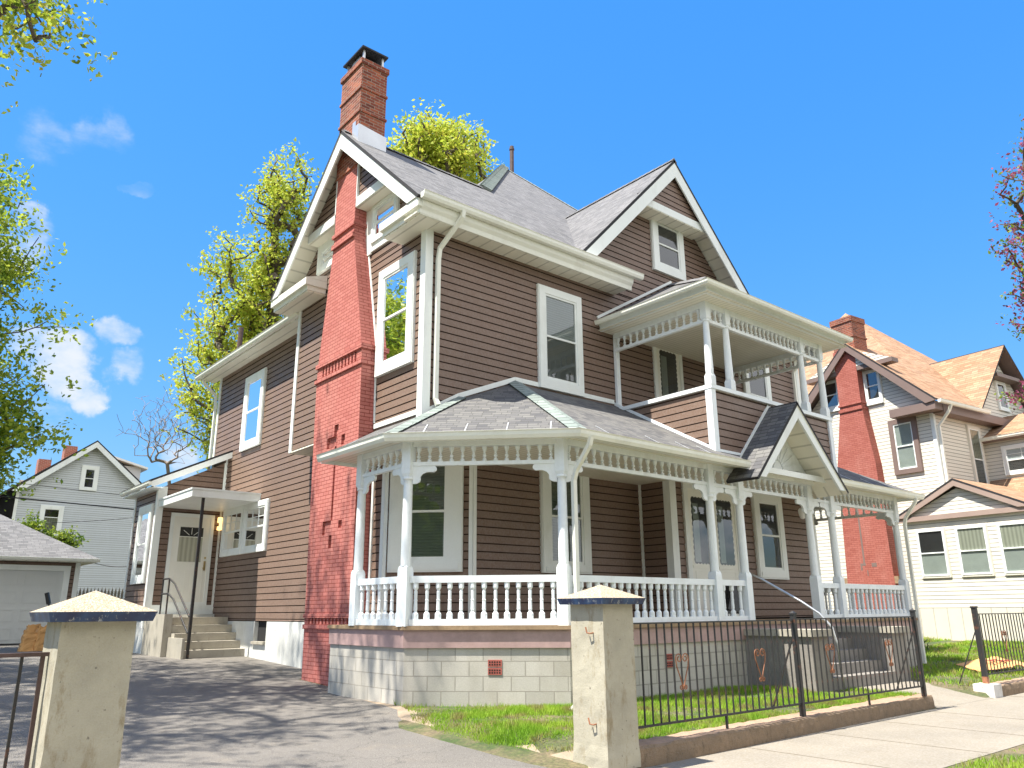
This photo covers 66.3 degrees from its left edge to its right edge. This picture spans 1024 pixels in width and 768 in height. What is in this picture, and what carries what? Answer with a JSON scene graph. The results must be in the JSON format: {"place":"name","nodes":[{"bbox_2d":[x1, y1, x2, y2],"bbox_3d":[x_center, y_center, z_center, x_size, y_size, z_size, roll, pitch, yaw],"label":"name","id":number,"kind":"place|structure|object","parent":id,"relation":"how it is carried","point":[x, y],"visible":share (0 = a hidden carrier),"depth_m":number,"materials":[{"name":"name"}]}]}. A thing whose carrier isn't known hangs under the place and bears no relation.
{"place":"outdoors","nodes":[
{"label":"outdoors","id":0,"kind":"place"},
{"bbox_2d":[0,496,133,509],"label":"cable","id":1,"kind":"object","parent":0,"point":[66,502],"visible":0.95,"depth_m":22.10,"materials":[{"name":"black rubber"}]},
{"bbox_2d":[6,481,128,495],"bbox_3d":[-17.032,3.230,26.397,11.001,0.517,0.017,13,-21,-38],"label":"cable","id":2,"kind":"object","parent":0,"point":[71,489],"visible":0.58,"depth_m":27.57,"materials":[{"name":"black rubber"}]},
{"bbox_2d":[0,440,147,596],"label":"blue grey house","id":3,"kind":"structure","parent":0,"point":[102,469],"depth_m":47.49,"materials":[{"name":"wood"}]},
{"bbox_2d":[37,504,64,535],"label":"window","id":4,"kind":"structure","parent":3,"relation":"in","point":[50,513],"depth_m":46.10,"materials":[{"name":"white glass"}]},
{"bbox_2d":[79,465,99,490],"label":"window","id":5,"kind":"structure","parent":3,"relation":"in","point":[89,474],"depth_m":47.82,"materials":[{"name":"white glass"}]},
{"bbox_2d":[46,517,132,522],"bbox_3d":[-14.410,4.804,28.204,4.202,0.665,0.015,13,-21,-38],"label":"cable","id":6,"kind":"object","parent":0,"point":[82,521],"visible":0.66,"depth_m":27.57,"materials":[{"name":"black rubber"}]},
{"bbox_2d":[0,645,546,767],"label":"driveway","id":7,"kind":"structure","parent":0,"point":[235,712],"depth_m":9.91,"materials":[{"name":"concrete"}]},
{"bbox_2d":[17,630,36,651],"bbox_3d":[-12.748,6.764,20.655,0.440,0.546,0.334,13,-21,-38],"label":"paper bag","id":8,"kind":"object","parent":7,"relation":"on","point":[28,639],"visible":0.96,"depth_m":20.54,"materials":[{"name":"brown paper"}]},
{"bbox_2d":[26,624,40,630],"bbox_3d":[-12.876,6.783,21.012,0.373,0.702,0.330,13,-21,-38],"label":"paper bag","id":9,"kind":"object","parent":7,"relation":"on","point":[33,627],"visible":0.16,"depth_m":20.96,"materials":[{"name":"brown paper"}]},
{"bbox_2d":[33,625,46,650],"bbox_3d":[-12.488,6.738,20.820,0.391,0.685,0.324,13,-21,-38],"label":"paper bag","id":10,"kind":"object","parent":7,"relation":"on","point":[40,637],"visible":0.52,"depth_m":20.68,"materials":[{"name":"brown paper"}]},
{"bbox_2d":[44,592,50,605],"bbox_3d":[-12.699,6.507,21.509,0.454,1.518,0.095,1,-16,-6],"label":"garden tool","id":11,"kind":"object","parent":7,"relation":"on","point":[47,599],"visible":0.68,"depth_m":21.63,"materials":[{"name":"black metal"}]},
{"bbox_2d":[0,514,100,644],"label":"garage","id":12,"kind":"structure","parent":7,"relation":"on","point":[35,565],"depth_m":24.65,"materials":[{"name":"grey"}]},
{"bbox_2d":[0,570,63,643],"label":"garage door","id":13,"kind":"structure","parent":12,"relation":"in","point":[22,592],"depth_m":24.29,"materials":[{"name":"paint"}]},
{"bbox_2d":[0,0,1023,491],"label":"sky","id":14,"kind":"structure","parent":0,"point":[841,155],"materials":[{"name":"blue"}]},
{"bbox_2d":[393,684,920,751],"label":"lawn grass","id":15,"kind":"structure","parent":0,"point":[525,728],"depth_m":10.14,"materials":[{"name":"green plant"}]},
{"bbox_2d":[300,640,1023,767],"bbox_3d":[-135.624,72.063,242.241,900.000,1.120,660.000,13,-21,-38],"label":"ground","id":16,"kind":"structure","parent":0,"point":[544,758],"depth_m":9.13,"materials":[{"name":"soil"}]},
{"bbox_2d":[0,652,49,767],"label":"iron fence","id":17,"kind":"object","parent":16,"relation":"on","point":[41,655],"visible":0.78,"depth_m":4.99,"materials":[{"name":"black metal"}]},
{"bbox_2d":[12,509,53,537],"bbox_3d":[-18.652,7.145,29.959,1.535,4.797,1.370,-1,-16,1],"label":"sapling","id":18,"kind":"object","parent":16,"relation":"on","point":[33,524],"visible":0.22,"depth_m":30.42,"materials":[{"name":"green plant"}]},
{"bbox_2d":[0,153,94,510],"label":"leafy tree","id":19,"kind":"object","parent":16,"relation":"on","point":[9,410],"visible":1,"depth_m":22.17,"materials":[{"name":"green plant"}]},
{"bbox_2d":[0,0,116,113],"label":"shade tree","id":20,"kind":"object","parent":16,"relation":"on","point":[49,17],"visible":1,"depth_m":12.98,"materials":[{"name":"green plant"}]},
{"bbox_2d":[39,525,89,547],"bbox_3d":[-17.814,7.601,30.495,2.313,4.211,1.352,13,-21,-38],"label":"sapling","id":21,"kind":"object","parent":16,"relation":"on","point":[66,538],"visible":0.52,"depth_m":30.88,"materials":[{"name":"green plant"}]},
{"bbox_2d":[29,591,157,767],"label":"gate pillar","id":22,"kind":"structure","parent":16,"relation":"on","point":[89,640],"depth_m":5.03,"materials":[{"name":"concrete"}]},
{"bbox_2d":[76,587,122,598],"bbox_3d":[-16.197,8.954,30.894,3.200,1.834,0.060,13,-21,-38],"label":"picket fence","id":23,"kind":"object","parent":16,"relation":"on","point":[108,593],"visible":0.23,"depth_m":31.18,"materials":[{"name":"grey wood"}]},
{"bbox_2d":[117,386,210,484],"bbox_3d":[-15.921,5.457,35.605,4.390,11.140,4.250,-8,-18,23],"label":"bare tree","id":24,"kind":"object","parent":16,"relation":"on","point":[168,463],"visible":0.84,"depth_m":36.22,"materials":[{"name":"brown plant"}]},
{"bbox_2d":[159,226,286,472],"bbox_3d":[-12.334,1.771,34.781,6.568,17.721,6.532,13,-21,-38],"label":"maple tree","id":25,"kind":"object","parent":16,"relation":"on","point":[249,311],"visible":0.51,"depth_m":34.95,"materials":[{"name":"green plant"}]},
{"bbox_2d":[231,137,322,328],"bbox_3d":[-10.318,-0.152,35.633,4.209,21.870,8.378,0,-16,-1],"label":"maple tree","id":26,"kind":"object","parent":16,"relation":"on","point":[278,216],"visible":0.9,"depth_m":35.19,"materials":[{"name":"green plant"}]},
{"bbox_2d":[386,97,504,183],"bbox_3d":[-4.828,-0.624,32.417,5.603,20.959,11.296,13,-21,-38],"label":"maple tree","id":27,"kind":"object","parent":16,"relation":"on","point":[444,147],"visible":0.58,"depth_m":31.63,"materials":[{"name":"green plant"}]},
{"bbox_2d":[365,700,590,767],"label":"dirt edge","id":28,"kind":"object","parent":16,"relation":"on","point":[403,713],"visible":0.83,"depth_m":10.23,"materials":[{"name":"brown soil"}]},
{"bbox_2d":[119,45,926,709],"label":"brown house","id":29,"kind":"structure","parent":16,"relation":"on","point":[465,435],"depth_m":15.59,"materials":[{"name":"brown wood"}]},
{"bbox_2d":[130,503,154,583],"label":"window","id":30,"kind":"structure","parent":29,"relation":"in","point":[145,516],"depth_m":20.67,"materials":[{"name":"white glass"}]},
{"bbox_2d":[162,512,214,605],"bbox_3d":[-8.487,4.603,20.586,1.130,2.360,0.117,13,-21,-38],"label":"rear door","id":31,"kind":"structure","parent":29,"relation":"in","point":[183,532],"depth_m":20.58,"materials":[{"name":"paint"}]},
{"bbox_2d":[219,505,243,556],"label":"window","id":32,"kind":"structure","parent":29,"relation":"in","point":[231,534],"depth_m":20.51,"materials":[{"name":"white glass"}]},
{"bbox_2d":[239,367,267,451],"bbox_3d":[-6.897,0.693,20.886,0.090,2.058,1.326,13,-21,-38],"label":"window","id":33,"kind":"structure","parent":29,"relation":"in","point":[255,385],"depth_m":20.83,"materials":[{"name":"white glass"}]},
{"bbox_2d":[240,498,270,553],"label":"window","id":34,"kind":"structure","parent":29,"relation":"in","point":[255,526],"depth_m":19.35,"materials":[{"name":"white glass"}]},
{"bbox_2d":[316,238,333,275],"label":"attic window","id":35,"kind":"structure","parent":29,"relation":"in","point":[324,258],"depth_m":17.69,"materials":[{"name":"white glass"}]},
{"bbox_2d":[370,192,399,244],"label":"attic window","id":36,"kind":"structure","parent":29,"relation":"in","point":[390,204],"depth_m":15.86,"materials":[{"name":"white glass"}]},
{"bbox_2d":[374,250,416,377],"bbox_3d":[-2.189,-1.302,14.750,0.090,2.178,1.286,13,-21,-38],"label":"window","id":37,"kind":"structure","parent":29,"relation":"in","point":[395,330],"depth_m":14.69,"materials":[{"name":"white glass"}]},
{"bbox_2d":[387,463,463,572],"bbox_3d":[-1.513,2.199,13.788,0.597,2.168,1.237,27,-31,-58],"label":"window","id":38,"kind":"structure","parent":29,"relation":"in","point":[437,501],"depth_m":13.70,"materials":[{"name":"white glass"}]},
{"bbox_2d":[536,283,584,396],"bbox_3d":[0.996,-0.888,16.072,1.236,2.198,0.090,13,-21,-38],"label":"window","id":39,"kind":"structure","parent":29,"relation":"in","point":[560,363],"depth_m":16.04,"materials":[{"name":"white glass"}]},
{"bbox_2d":[539,471,591,573],"bbox_3d":[1.044,2.548,15.086,1.286,2.148,0.108,13,-21,-38],"label":"window","id":40,"kind":"structure","parent":29,"relation":"in","point":[548,500],"depth_m":14.97,"materials":[{"name":"white glass"}]},
{"bbox_2d":[649,220,685,280],"bbox_3d":[3.829,-3.348,19.253,1.216,1.498,0.090,13,-21,-38],"label":"attic window","id":41,"kind":"structure","parent":29,"relation":"in","point":[667,244],"depth_m":19.20,"materials":[{"name":"white glass"}]},
{"bbox_2d":[652,347,683,397],"bbox_3d":[3.632,0.189,18.057,1.030,2.440,0.060,13,-21,-38],"label":"balcony door","id":42,"kind":"structure","parent":29,"relation":"in","point":[667,366],"depth_m":18.14,"materials":[{"name":"paint"}]},
{"bbox_2d":[681,482,739,616],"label":"front doors","id":43,"kind":"structure","parent":29,"relation":"in","point":[694,507],"depth_m":16.47,"materials":[{"name":"paint"}]},
{"bbox_2d":[742,368,771,400],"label":"window","id":44,"kind":"structure","parent":29,"relation":"in","point":[761,387],"depth_m":20.55,"materials":[{"name":"clear glass"}]},
{"bbox_2d":[750,493,789,579],"bbox_3d":[5.913,3.480,17.945,1.176,1.928,0.108,13,-21,-38],"label":"window","id":45,"kind":"structure","parent":29,"relation":"in","point":[767,512],"depth_m":17.92,"materials":[{"name":"white glass"}]},
{"bbox_2d":[798,507,804,518],"bbox_3d":[6.256,2.692,16.908,0.167,0.440,0.167,13,-21,-38],"label":"porch lantern","id":46,"kind":"object","parent":29,"relation":"hanging from","point":[801,514],"visible":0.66,"depth_m":16.83,"materials":[{"name":"beige glass"}]},
{"bbox_2d":[557,585,644,767],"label":"gate pillar","id":47,"kind":"structure","parent":16,"relation":"on","point":[605,720],"depth_m":7.91,"materials":[{"name":"concrete"}]},
{"bbox_2d":[638,693,934,767],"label":"curb wall","id":48,"kind":"structure","parent":16,"relation":"on","point":[660,750],"depth_m":9.39,"materials":[{"name":"concrete"}]},
{"bbox_2d":[633,609,926,728],"bbox_3d":[3.694,3.688,10.443,6.888,1.320,0.488,13,-21,-38],"label":"iron fence","id":49,"kind":"object","parent":48,"relation":"on","point":[794,641],"visible":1,"depth_m":10.07,"materials":[{"name":"black metal"}]},
{"bbox_2d":[798,313,1023,641],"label":"white house","id":50,"kind":"structure","parent":16,"relation":"on","point":[954,453],"depth_m":28.50,"materials":[{"name":"white wood"}]},
{"bbox_2d":[825,379,839,412],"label":"window","id":51,"kind":"structure","parent":50,"relation":"in","point":[831,386],"depth_m":31.40,"materials":[{"name":"clear glass"}]},
{"bbox_2d":[862,369,883,405],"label":"window","id":52,"kind":"structure","parent":50,"relation":"in","point":[872,383],"depth_m":29.97,"materials":[{"name":"clear glass"}]},
{"bbox_2d":[887,416,923,474],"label":"window","id":53,"kind":"structure","parent":50,"relation":"in","point":[903,433],"depth_m":28.53,"materials":[{"name":"clear glass"}]},
{"bbox_2d":[915,527,951,578],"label":"window","id":54,"kind":"structure","parent":50,"relation":"in","point":[932,546],"depth_m":26.13,"materials":[{"name":"white"}]},
{"bbox_2d":[954,523,994,576],"bbox_3d":[14.792,5.330,25.090,0.080,1.618,1.036,10,-19,-32],"label":"window","id":55,"kind":"structure","parent":50,"relation":"in","point":[972,541],"depth_m":25.07,"materials":[{"name":"white"}]},
{"bbox_2d":[965,424,989,483],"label":"window","id":56,"kind":"structure","parent":50,"relation":"in","point":[976,448],"depth_m":28.90,"materials":[{"name":"white"}]},
{"bbox_2d":[993,380,1010,412],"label":"window","id":57,"kind":"structure","parent":50,"relation":"in","point":[998,385],"depth_m":31.05,"materials":[{"name":"clear glass"}]},
{"bbox_2d":[996,520,1023,574],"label":"window","id":58,"kind":"structure","parent":50,"relation":"in","point":[1010,533],"depth_m":24.16,"materials":[{"name":"white"}]},
{"bbox_2d":[1000,443,1023,475],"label":"window","id":59,"kind":"structure","parent":50,"relation":"in","point":[1012,455],"depth_m":28.47,"materials":[{"name":"clear glass"}]},
{"bbox_2d":[910,636,1023,690],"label":"side lawn grass","id":60,"kind":"structure","parent":16,"relation":"on","point":[958,647],"depth_m":19.08,"materials":[{"name":"green plant"}]},
{"bbox_2d":[956,656,1023,671],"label":"flattened bag","id":61,"kind":"object","parent":60,"relation":"on","point":[973,664],"visible":0.59,"depth_m":16.66,"materials":[{"name":"paper"}]},
{"bbox_2d":[973,677,1023,697],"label":"curb wall","id":62,"kind":"structure","parent":16,"relation":"on","point":[1003,688],"depth_m":13.99,"materials":[{"name":"concrete"}]},
{"bbox_2d":[959,606,1023,683],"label":"iron fence","id":63,"kind":"object","parent":62,"relation":"on","point":[978,635],"visible":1,"depth_m":14.47,"materials":[{"name":"black metal"}]},
{"bbox_2d":[988,114,1023,413],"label":"flowering tree","id":64,"kind":"object","parent":16,"relation":"on","point":[1019,265],"visible":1,"depth_m":12.56,"materials":[{"name":"pink plant"}]},
{"bbox_2d":[725,586,739,615],"bbox_3d":[4.227,4.226,15.307,0.935,0.733,0.440,13,-21,-38],"label":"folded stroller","id":65,"kind":"object","parent":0,"point":[728,600],"visible":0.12,"depth_m":15.15,"materials":[{"name":"black metal"}]},
{"bbox_2d":[646,693,1023,767],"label":"sidewalk","id":66,"kind":"structure","parent":0,"point":[861,750],"depth_m":9.14,"materials":[{"name":"concrete"}]},
{"bbox_2d":[859,680,991,707],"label":"front path","id":67,"kind":"structure","parent":0,"point":[943,697],"depth_m":13.54,"materials":[{"name":"concrete"}]},
{"bbox_2d":[948,746,1023,767],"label":"verge grass","id":68,"kind":"structure","parent":0,"point":[1010,764],"depth_m":7.81,"materials":[{"name":"green plant"}]}
]}

